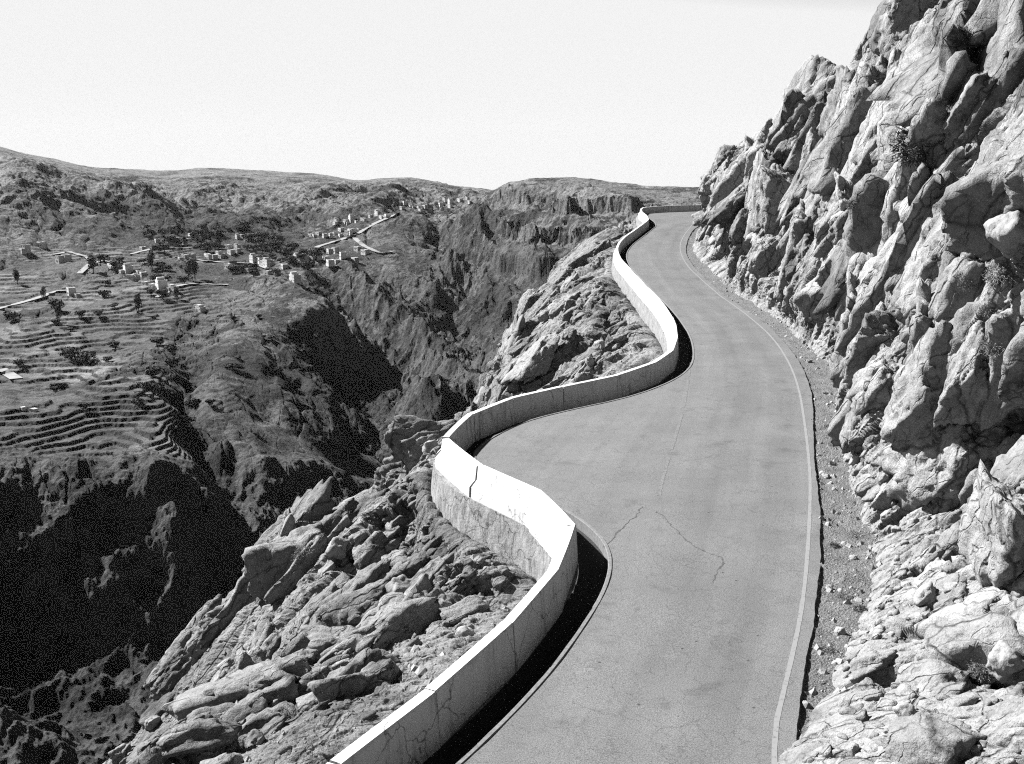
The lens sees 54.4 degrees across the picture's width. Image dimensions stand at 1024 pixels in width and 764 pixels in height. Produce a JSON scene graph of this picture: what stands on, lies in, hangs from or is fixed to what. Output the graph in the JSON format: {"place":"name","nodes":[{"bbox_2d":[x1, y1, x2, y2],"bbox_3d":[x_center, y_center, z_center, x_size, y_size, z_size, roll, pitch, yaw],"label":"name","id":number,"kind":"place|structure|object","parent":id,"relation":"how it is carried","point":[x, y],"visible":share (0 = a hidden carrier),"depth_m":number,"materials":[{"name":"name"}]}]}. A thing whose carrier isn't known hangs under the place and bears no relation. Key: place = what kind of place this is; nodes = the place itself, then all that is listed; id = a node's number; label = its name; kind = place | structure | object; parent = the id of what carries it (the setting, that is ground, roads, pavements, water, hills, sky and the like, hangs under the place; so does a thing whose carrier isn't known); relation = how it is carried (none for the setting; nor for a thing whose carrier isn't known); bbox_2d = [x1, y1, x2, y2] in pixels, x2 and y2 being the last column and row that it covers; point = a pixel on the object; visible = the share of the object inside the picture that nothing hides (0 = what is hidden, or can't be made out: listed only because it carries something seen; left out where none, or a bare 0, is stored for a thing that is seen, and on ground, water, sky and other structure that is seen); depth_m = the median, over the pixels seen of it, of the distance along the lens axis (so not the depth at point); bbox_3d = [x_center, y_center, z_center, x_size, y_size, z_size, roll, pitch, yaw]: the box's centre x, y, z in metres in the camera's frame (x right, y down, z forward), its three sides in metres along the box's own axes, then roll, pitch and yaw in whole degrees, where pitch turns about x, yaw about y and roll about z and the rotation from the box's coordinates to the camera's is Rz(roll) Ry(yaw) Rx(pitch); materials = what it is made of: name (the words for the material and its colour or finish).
{"place":"outdoors","nodes":[
{"label":"outdoors","id":0,"kind":"place"},
{"bbox_2d":[0,368,21,378],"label":"track","id":1,"kind":"structure","parent":0,"point":[6,372],"depth_m":426.87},
{"bbox_2d":[0,290,63,308],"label":"track","id":2,"kind":"structure","parent":0,"point":[30,299],"depth_m":591.96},
{"bbox_2d":[77,260,110,272],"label":"track","id":3,"kind":"structure","parent":0,"point":[84,268],"depth_m":684.40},
{"bbox_2d":[0,147,700,763],"bbox_3d":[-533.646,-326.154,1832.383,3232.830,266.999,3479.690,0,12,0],"label":"valley terrain","id":4,"kind":"structure","parent":0,"point":[130,531],"depth_m":472.36,"materials":[{"name":"stone"}]},
{"bbox_2d":[3,311,22,320],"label":"tree","id":5,"kind":"object","parent":4,"relation":"on","point":[7,314],"visible":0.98,"depth_m":519.33,"materials":[{"name":"grey plant"}]},
{"bbox_2d":[12,268,20,284],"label":"tree","id":6,"kind":"object","parent":4,"relation":"on","point":[15,273],"visible":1,"depth_m":634.12,"materials":[{"name":"grey plant"}]},
{"bbox_2d":[13,358,26,365],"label":"tree","id":7,"kind":"object","parent":4,"relation":"on","point":[19,362],"visible":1,"depth_m":434.20,"materials":[{"name":"grey plant"}]},
{"bbox_2d":[20,244,30,252],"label":"village house","id":8,"kind":"structure","parent":4,"relation":"on","point":[27,246],"depth_m":731.98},
{"bbox_2d":[36,243,46,248],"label":"village house","id":9,"kind":"structure","parent":4,"relation":"on","point":[42,245],"depth_m":747.67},
{"bbox_2d":[40,286,45,298],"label":"tree","id":10,"kind":"object","parent":4,"relation":"on","point":[43,291],"visible":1,"depth_m":602.52,"materials":[{"name":"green plant"}]},
{"bbox_2d":[48,298,64,308],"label":"tree","id":11,"kind":"object","parent":4,"relation":"on","point":[52,302],"visible":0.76,"depth_m":533.47,"materials":[{"name":"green plant"}]},
{"bbox_2d":[49,383,63,390],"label":"tree","id":12,"kind":"object","parent":4,"relation":"on","point":[52,385],"visible":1,"depth_m":403.17,"materials":[{"name":"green plant"}]},
{"bbox_2d":[54,301,61,322],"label":"tree","id":13,"kind":"object","parent":4,"relation":"on","point":[58,308],"visible":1,"depth_m":512.94,"materials":[{"name":"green plant"}]},
{"bbox_2d":[55,255,63,263],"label":"village house","id":14,"kind":"structure","parent":4,"relation":"on","point":[59,259],"depth_m":700.97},
{"bbox_2d":[61,254,70,261],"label":"village house","id":15,"kind":"structure","parent":4,"relation":"on","point":[67,257],"depth_m":702.69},
{"bbox_2d":[58,346,80,358],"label":"tree","id":16,"kind":"object","parent":4,"relation":"on","point":[68,352],"visible":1,"depth_m":442.97,"materials":[{"name":"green plant"}]},
{"bbox_2d":[66,287,75,295],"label":"village house","id":17,"kind":"structure","parent":4,"relation":"on","point":[70,291],"depth_m":593.51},
{"bbox_2d":[74,310,86,317],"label":"tree","id":18,"kind":"object","parent":4,"relation":"on","point":[80,313],"visible":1,"depth_m":522.47,"materials":[{"name":"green plant"}]},
{"bbox_2d":[76,401,92,409],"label":"tree","id":19,"kind":"object","parent":4,"relation":"on","point":[82,405],"visible":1,"depth_m":371.46,"materials":[{"name":"grey plant"}]},
{"bbox_2d":[75,350,96,360],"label":"tree","id":20,"kind":"object","parent":4,"relation":"on","point":[86,355],"visible":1,"depth_m":443.42,"materials":[{"name":"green plant"}]},
{"bbox_2d":[87,253,97,272],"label":"tree","id":21,"kind":"object","parent":4,"relation":"on","point":[92,261],"visible":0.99,"depth_m":670.61,"materials":[{"name":"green plant"}]},
{"bbox_2d":[95,254,109,262],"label":"tree","id":22,"kind":"object","parent":4,"relation":"on","point":[100,257],"visible":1,"depth_m":698.65,"materials":[{"name":"grey plant"}]},
{"bbox_2d":[97,290,111,298],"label":"tree","id":23,"kind":"object","parent":4,"relation":"on","point":[102,293],"visible":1,"depth_m":581.46,"materials":[{"name":"grey plant"}]},
{"bbox_2d":[107,341,119,348],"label":"tree","id":24,"kind":"object","parent":4,"relation":"on","point":[113,344],"visible":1,"depth_m":473.62,"materials":[{"name":"grey plant"}]},
{"bbox_2d":[109,260,120,266],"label":"tree","id":25,"kind":"object","parent":4,"relation":"on","point":[113,263],"visible":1,"depth_m":677.93,"materials":[{"name":"grey plant"}]},
{"bbox_2d":[123,263,133,273],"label":"village house","id":26,"kind":"structure","parent":4,"relation":"on","point":[127,267],"depth_m":671.55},
{"bbox_2d":[133,291,141,312],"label":"tree","id":27,"kind":"object","parent":4,"relation":"on","point":[137,301],"visible":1,"depth_m":537.10,"materials":[{"name":"grey plant"}]},
{"bbox_2d":[131,397,144,404],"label":"tree","id":28,"kind":"object","parent":4,"relation":"on","point":[137,400],"visible":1,"depth_m":377.38,"materials":[{"name":"grey plant"}]},
{"bbox_2d":[129,382,156,391],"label":"tree","id":29,"kind":"object","parent":4,"relation":"on","point":[147,385],"visible":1,"depth_m":388.59,"materials":[{"name":"grey plant"}]},
{"bbox_2d":[146,253,153,269],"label":"tree","id":30,"kind":"object","parent":4,"relation":"on","point":[150,259],"visible":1,"depth_m":674.98,"materials":[{"name":"grey plant"}]},
{"bbox_2d":[143,365,160,375],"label":"tree","id":31,"kind":"object","parent":4,"relation":"on","point":[149,370],"visible":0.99,"depth_m":416.63,"materials":[{"name":"grey plant"}]},
{"bbox_2d":[149,273,163,279],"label":"tree","id":32,"kind":"object","parent":4,"relation":"on","point":[153,276],"visible":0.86,"depth_m":643.55,"materials":[{"name":"grey plant"}]},
{"bbox_2d":[150,337,164,345],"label":"tree","id":33,"kind":"object","parent":4,"relation":"on","point":[159,340],"visible":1,"depth_m":475.62,"materials":[{"name":"grey plant"}]},
{"bbox_2d":[149,243,167,250],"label":"tree","id":34,"kind":"object","parent":4,"relation":"on","point":[158,246],"visible":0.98,"depth_m":741.26,"materials":[{"name":"grey plant"}]},
{"bbox_2d":[155,277,167,289],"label":"village house","id":35,"kind":"structure","parent":4,"relation":"on","point":[161,283],"depth_m":600.43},
{"bbox_2d":[156,228,167,235],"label":"tree","id":36,"kind":"object","parent":4,"relation":"on","point":[161,230],"visible":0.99,"depth_m":859.80,"materials":[{"name":"grey plant"}]},
{"bbox_2d":[154,289,170,298],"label":"tree","id":37,"kind":"object","parent":4,"relation":"on","point":[162,292],"visible":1,"depth_m":576.52,"materials":[{"name":"grey plant"}]},
{"bbox_2d":[161,389,174,397],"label":"tree","id":38,"kind":"object","parent":4,"relation":"on","point":[167,393],"visible":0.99,"depth_m":401.35,"materials":[{"name":"grey plant"}]},
{"bbox_2d":[163,345,178,351],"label":"tree","id":39,"kind":"object","parent":4,"relation":"on","point":[172,348],"visible":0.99,"depth_m":471.00,"materials":[{"name":"grey plant"}]},
{"bbox_2d":[164,357,180,368],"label":"tree","id":40,"kind":"object","parent":4,"relation":"on","point":[171,362],"visible":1,"depth_m":431.66,"materials":[{"name":"grey plant"}]},
{"bbox_2d":[162,237,182,243],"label":"tree","id":41,"kind":"object","parent":4,"relation":"on","point":[175,240],"visible":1,"depth_m":827.68,"materials":[{"name":"grey plant"}]},
{"bbox_2d":[173,286,178,299],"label":"tree","id":42,"kind":"object","parent":4,"relation":"on","point":[175,291],"visible":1,"depth_m":581.73,"materials":[{"name":"grey plant"}]},
{"bbox_2d":[177,276,192,282],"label":"tree","id":43,"kind":"object","parent":4,"relation":"on","point":[184,279],"visible":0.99,"depth_m":620.94,"materials":[{"name":"grey plant"}]},
{"bbox_2d":[184,259,192,280],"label":"tree","id":44,"kind":"object","parent":4,"relation":"on","point":[188,267],"visible":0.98,"depth_m":631.43,"materials":[{"name":"grey plant"}]},
{"bbox_2d":[187,229,199,236],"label":"tree","id":45,"kind":"object","parent":4,"relation":"on","point":[194,232],"visible":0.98,"depth_m":908.03,"materials":[{"name":"grey plant"}]},
{"bbox_2d":[189,256,198,279],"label":"tree","id":46,"kind":"object","parent":4,"relation":"on","point":[194,265],"visible":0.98,"depth_m":637.15,"materials":[{"name":"grey plant"}]},
{"bbox_2d":[189,398,201,406],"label":"tree","id":47,"kind":"object","parent":4,"relation":"on","point":[194,402],"visible":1,"depth_m":405.80,"materials":[{"name":"grey plant"}]},
{"bbox_2d":[195,306,205,311],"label":"village house","id":48,"kind":"structure","parent":4,"relation":"on","point":[201,309],"depth_m":569.95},
{"bbox_2d":[213,228,223,247],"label":"tree","id":49,"kind":"object","parent":4,"relation":"on","point":[218,235],"visible":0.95,"depth_m":824.54,"materials":[{"name":"grey plant"}]},
{"bbox_2d":[223,363,241,368],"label":"tree","id":50,"kind":"object","parent":4,"relation":"on","point":[230,365],"visible":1,"depth_m":443.52,"materials":[{"name":"grey plant"}]},
{"bbox_2d":[236,220,251,228],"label":"tree","id":51,"kind":"object","parent":4,"relation":"on","point":[243,222],"visible":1,"depth_m":953.98,"materials":[{"name":"grey plant"}]},
{"bbox_2d":[242,232,256,240],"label":"tree","id":52,"kind":"object","parent":4,"relation":"on","point":[252,235],"visible":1,"depth_m":928.59,"materials":[{"name":"grey plant"}]},
{"bbox_2d":[249,253,257,262],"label":"village house","id":53,"kind":"structure","parent":4,"relation":"on","point":[252,258],"depth_m":736.72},
{"bbox_2d":[245,243,262,251],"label":"tree","id":54,"kind":"object","parent":4,"relation":"on","point":[253,246],"visible":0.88,"depth_m":791.82,"materials":[{"name":"grey plant"}]},
{"bbox_2d":[248,270,259,276],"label":"tree","id":55,"kind":"object","parent":4,"relation":"on","point":[254,272],"visible":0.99,"depth_m":640.70,"materials":[{"name":"grey plant"}]},
{"bbox_2d":[251,237,265,243],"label":"tree","id":56,"kind":"object","parent":4,"relation":"on","point":[259,240],"visible":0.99,"depth_m":873.72,"materials":[{"name":"grey plant"}]},
{"bbox_2d":[254,247,270,252],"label":"tree","id":57,"kind":"object","parent":4,"relation":"on","point":[264,249],"visible":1,"depth_m":779.45,"materials":[{"name":"grey plant"}]},
{"bbox_2d":[256,231,272,238],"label":"tree","id":58,"kind":"object","parent":4,"relation":"on","point":[264,234],"visible":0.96,"depth_m":925.06,"materials":[{"name":"grey plant"}]},
{"bbox_2d":[262,257,272,266],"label":"village house","id":59,"kind":"structure","parent":4,"relation":"on","point":[265,260],"depth_m":722.94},
{"bbox_2d":[266,235,286,240],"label":"tree","id":60,"kind":"object","parent":4,"relation":"on","point":[279,237],"visible":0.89,"depth_m":927.75,"materials":[{"name":"grey plant"}]},
{"bbox_2d":[277,246,292,255],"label":"tree","id":61,"kind":"object","parent":4,"relation":"on","point":[283,251],"visible":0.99,"depth_m":739.72,"materials":[{"name":"grey plant"}]},
{"bbox_2d":[281,255,297,262],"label":"tree","id":62,"kind":"object","parent":4,"relation":"on","point":[289,258],"visible":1,"depth_m":716.01,"materials":[{"name":"grey plant"}]},
{"bbox_2d":[289,271,300,283],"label":"village house","id":63,"kind":"structure","parent":4,"relation":"on","point":[295,277],"depth_m":664.14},
{"bbox_2d":[299,347,313,353],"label":"tree","id":64,"kind":"object","parent":4,"relation":"on","point":[305,349],"visible":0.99,"depth_m":519.51,"materials":[{"name":"black plant"}]},
{"bbox_2d":[302,261,314,269],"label":"tree","id":65,"kind":"object","parent":4,"relation":"on","point":[308,264],"visible":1,"depth_m":699.84,"materials":[{"name":"grey plant"}]},
{"bbox_2d":[307,248,323,255],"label":"tree","id":66,"kind":"object","parent":4,"relation":"on","point":[316,252],"visible":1,"depth_m":722.32,"materials":[{"name":"grey plant"}]},
{"bbox_2d":[326,259,334,266],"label":"village house","id":67,"kind":"structure","parent":4,"relation":"on","point":[329,262],"depth_m":704.21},
{"bbox_2d":[339,252,346,259],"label":"village house","id":68,"kind":"structure","parent":4,"relation":"on","point":[342,255],"depth_m":731.01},
{"bbox_2d":[348,214,355,222],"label":"village house","id":69,"kind":"structure","parent":4,"relation":"on","point":[351,218],"depth_m":1026.61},
{"bbox_2d":[315,213,396,246],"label":"track","id":70,"kind":"structure","parent":0,"point":[362,230],"depth_m":960.84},
{"bbox_2d":[353,238,391,251],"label":"track","id":71,"kind":"structure","parent":0,"point":[362,244],"depth_m":898.08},
{"bbox_2d":[103,217,678,763],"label":"rocky slope","id":72,"kind":"structure","parent":0,"point":[349,621],"depth_m":35.06,"materials":[{"name":"stone"}]},
{"bbox_2d":[144,715,160,730],"bbox_3d":[-13.311,12.740,37.072,0.694,0.669,0.431,-7,15,-37],"label":"boulder","id":73,"kind":"object","parent":72,"relation":"on","point":[152,722],"visible":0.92,"depth_m":36.86,"materials":[{"name":"stone"}]},
{"bbox_2d":[245,729,265,747],"bbox_3d":[-5.479,7.689,21.231,0.406,0.421,0.511,24,61,31],"label":"boulder","id":74,"kind":"object","parent":72,"relation":"on","point":[256,736],"visible":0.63,"depth_m":21.13,"materials":[{"name":"stone"}]},
{"bbox_2d":[280,703,298,719],"bbox_3d":[-5.040,7.699,22.961,0.843,0.334,0.906,-8,37,-34],"label":"shrub","id":75,"kind":"object","parent":72,"relation":"on","point":[296,712],"visible":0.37,"depth_m":23.06,"materials":[{"name":"grey plant"}]},
{"bbox_2d":[291,544,314,560],"bbox_3d":[-7.945,6.407,37.602,1.033,0.424,0.961,-23,13,0],"label":"shrub","id":76,"kind":"object","parent":72,"relation":"on","point":[297,551],"visible":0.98,"depth_m":37.57,"materials":[{"name":"grey plant"}]},
{"bbox_2d":[325,536,348,559],"bbox_3d":[-6.561,6.231,37.282,0.883,0.721,0.865,4,53,-17],"label":"boulder","id":77,"kind":"object","parent":72,"relation":"on","point":[336,548],"visible":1,"depth_m":37.03,"materials":[{"name":"stone"}]},
{"bbox_2d":[360,512,374,522],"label":"shrub","id":78,"kind":"object","parent":72,"relation":"on","point":[371,516],"visible":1,"depth_m":37.55,"materials":[{"name":"grey plant"}]},
{"bbox_2d":[385,574,411,593],"bbox_3d":[-3.475,6.572,31.506,1.102,0.714,0.971,11,32,-53],"label":"boulder","id":79,"kind":"object","parent":72,"relation":"on","point":[400,583],"visible":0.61,"depth_m":31.28,"materials":[{"name":"stone"}]},
{"bbox_2d":[424,440,437,453],"bbox_3d":[-3.520,2.872,43.406,0.666,0.774,0.550,-1,13,10],"label":"boulder","id":80,"kind":"object","parent":72,"relation":"on","point":[429,445],"visible":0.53,"depth_m":43.17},
{"bbox_2d":[455,625,474,636],"bbox_3d":[-1.205,6.556,25.740,0.489,0.550,0.397,-30,-5,18],"label":"boulder","id":81,"kind":"object","parent":72,"relation":"on","point":[464,631],"visible":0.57,"depth_m":25.59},
{"bbox_2d":[326,205,701,763],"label":"parapet wall","id":82,"kind":"structure","parent":72,"relation":"on","point":[528,529],"depth_m":30.69,"materials":[{"name":"concrete"}]},
{"bbox_2d":[160,269,882,762],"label":"loose stones","id":83,"kind":"object","parent":72,"relation":"on","point":[416,669],"visible":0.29,"depth_m":25.71,"materials":[{"name":"stone"}]},
{"bbox_2d":[585,357,593,365],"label":"boulder","id":84,"kind":"object","parent":72,"relation":"on","point":[589,361],"visible":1,"depth_m":64.17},
{"bbox_2d":[593,340,604,350],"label":"boulder","id":85,"kind":"object","parent":72,"relation":"on","point":[598,345],"visible":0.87,"depth_m":67.64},
{"bbox_2d":[0,0,883,189],"label":"sky","id":86,"kind":"structure","parent":0,"point":[486,94],"materials":[{"name":"white"}]},
{"bbox_2d":[463,211,821,763],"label":"road","id":87,"kind":"structure","parent":0,"point":[690,496],"depth_m":28.66,"materials":[{"name":"asphalt"}]},
{"bbox_2d":[422,221,691,763],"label":"gutter","id":88,"kind":"object","parent":87,"relation":"on","point":[496,709],"visible":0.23,"depth_m":23.45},
{"bbox_2d":[455,211,694,763],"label":"kerb","id":89,"kind":"structure","parent":87,"relation":"on","point":[591,532],"depth_m":28.21,"materials":[{"name":"concrete"}]},
{"bbox_2d":[686,227,882,737],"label":"gravel shoulder","id":90,"kind":"object","parent":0,"point":[825,628],"visible":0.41,"depth_m":29.55},
{"bbox_2d":[818,644,835,653],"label":"grass tuft","id":91,"kind":"object","parent":90,"relation":"on","point":[826,647],"visible":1,"depth_m":22.41,"materials":[{"name":"grey plant"}]},
{"bbox_2d":[834,626,845,634],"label":"boulder","id":92,"kind":"object","parent":90,"relation":"on","point":[840,630],"visible":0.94,"depth_m":23.24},
{"bbox_2d":[837,591,853,599],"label":"grass tuft","id":93,"kind":"object","parent":90,"relation":"on","point":[844,595],"visible":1,"depth_m":25.26,"materials":[{"name":"grey plant"}]},
{"bbox_2d":[853,604,867,611],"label":"grass tuft","id":94,"kind":"object","parent":90,"relation":"on","point":[861,607],"visible":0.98,"depth_m":24.45,"materials":[{"name":"grey plant"}]},
{"bbox_2d":[691,0,1023,763],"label":"cliff","id":95,"kind":"structure","parent":0,"point":[925,432],"depth_m":28.42,"materials":[{"name":"stone"}]},
{"bbox_2d":[892,702,915,716],"bbox_3d":[6.874,5.756,17.405,0.301,0.273,0.362,-34,69,-21],"label":"boulder","id":96,"kind":"object","parent":95,"relation":"on","point":[903,709],"visible":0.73,"depth_m":17.33,"materials":[{"name":"stone"}]},
{"bbox_2d":[889,126,933,167],"bbox_3d":[13.756,-8.187,34.222,1.842,1.660,0.744,7,0,28],"label":"shrub","id":97,"kind":"object","parent":95,"relation":"on","point":[903,135],"visible":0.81,"depth_m":34.35,"materials":[{"name":"grey plant"}]},
{"bbox_2d":[913,581,936,605],"bbox_3d":[9.170,4.710,22.138,0.415,0.644,0.706,26,20,4],"label":"boulder","id":98,"kind":"object","parent":95,"relation":"on","point":[925,594],"visible":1,"depth_m":21.88,"materials":[{"name":"stone"}]},
{"bbox_2d":[946,94,956,110],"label":"shrub","id":99,"kind":"object","parent":95,"relation":"on","point":[951,102],"visible":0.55,"depth_m":33.17,"materials":[{"name":"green plant"}]},
{"bbox_2d":[950,23,970,47],"bbox_3d":[14.519,-11.218,32.235,0.903,0.814,0.392,-1,-2,-3],"label":"shrub","id":100,"kind":"object","parent":95,"relation":"on","point":[963,29],"visible":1,"depth_m":32.26,"materials":[{"name":"grey plant"}]},
{"bbox_2d":[955,268,981,291],"bbox_3d":[11.642,-2.661,25.331,0.743,0.799,0.265,3,0,12],"label":"shrub","id":101,"kind":"object","parent":95,"relation":"on","point":[963,283],"visible":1,"depth_m":25.37,"materials":[{"name":"grey plant"}]},
{"bbox_2d":[964,656,993,682],"bbox_3d":[8.677,5.227,18.361,0.637,0.685,0.272,8,-10,32],"label":"shrub","id":102,"kind":"object","parent":95,"relation":"on","point":[980,676],"visible":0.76,"depth_m":18.38,"materials":[{"name":"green plant"}]},
{"bbox_2d":[977,303,995,317],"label":"shrub","id":103,"kind":"object","parent":95,"relation":"on","point":[983,313],"visible":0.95,"depth_m":24.39,"materials":[{"name":"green plant"}]},
{"bbox_2d":[978,334,1003,360],"bbox_3d":[11.572,-0.919,23.968,0.757,0.814,0.321,7,-13,31],"label":"shrub","id":104,"kind":"object","parent":95,"relation":"on","point":[990,355],"visible":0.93,"depth_m":23.99,"materials":[{"name":"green plant"}]},
{"bbox_2d":[982,260,1010,287],"bbox_3d":[11.719,-2.722,24.154,0.384,0.936,0.870,27,10,-7],"label":"shrub","id":105,"kind":"object","parent":95,"relation":"on","point":[990,275],"visible":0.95,"depth_m":24.12,"materials":[{"name":"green plant"}]},
{"bbox_2d":[983,209,1023,258],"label":"boulder","id":106,"kind":"object","parent":95,"relation":"on","point":[1005,234],"visible":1,"depth_m":21.56,"materials":[{"name":"stone"}]},
{"bbox_2d":[986,640,1023,683],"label":"boulder","id":107,"kind":"object","parent":95,"relation":"on","point":[1005,663],"visible":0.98,"depth_m":17.78,"materials":[{"name":"stone"}]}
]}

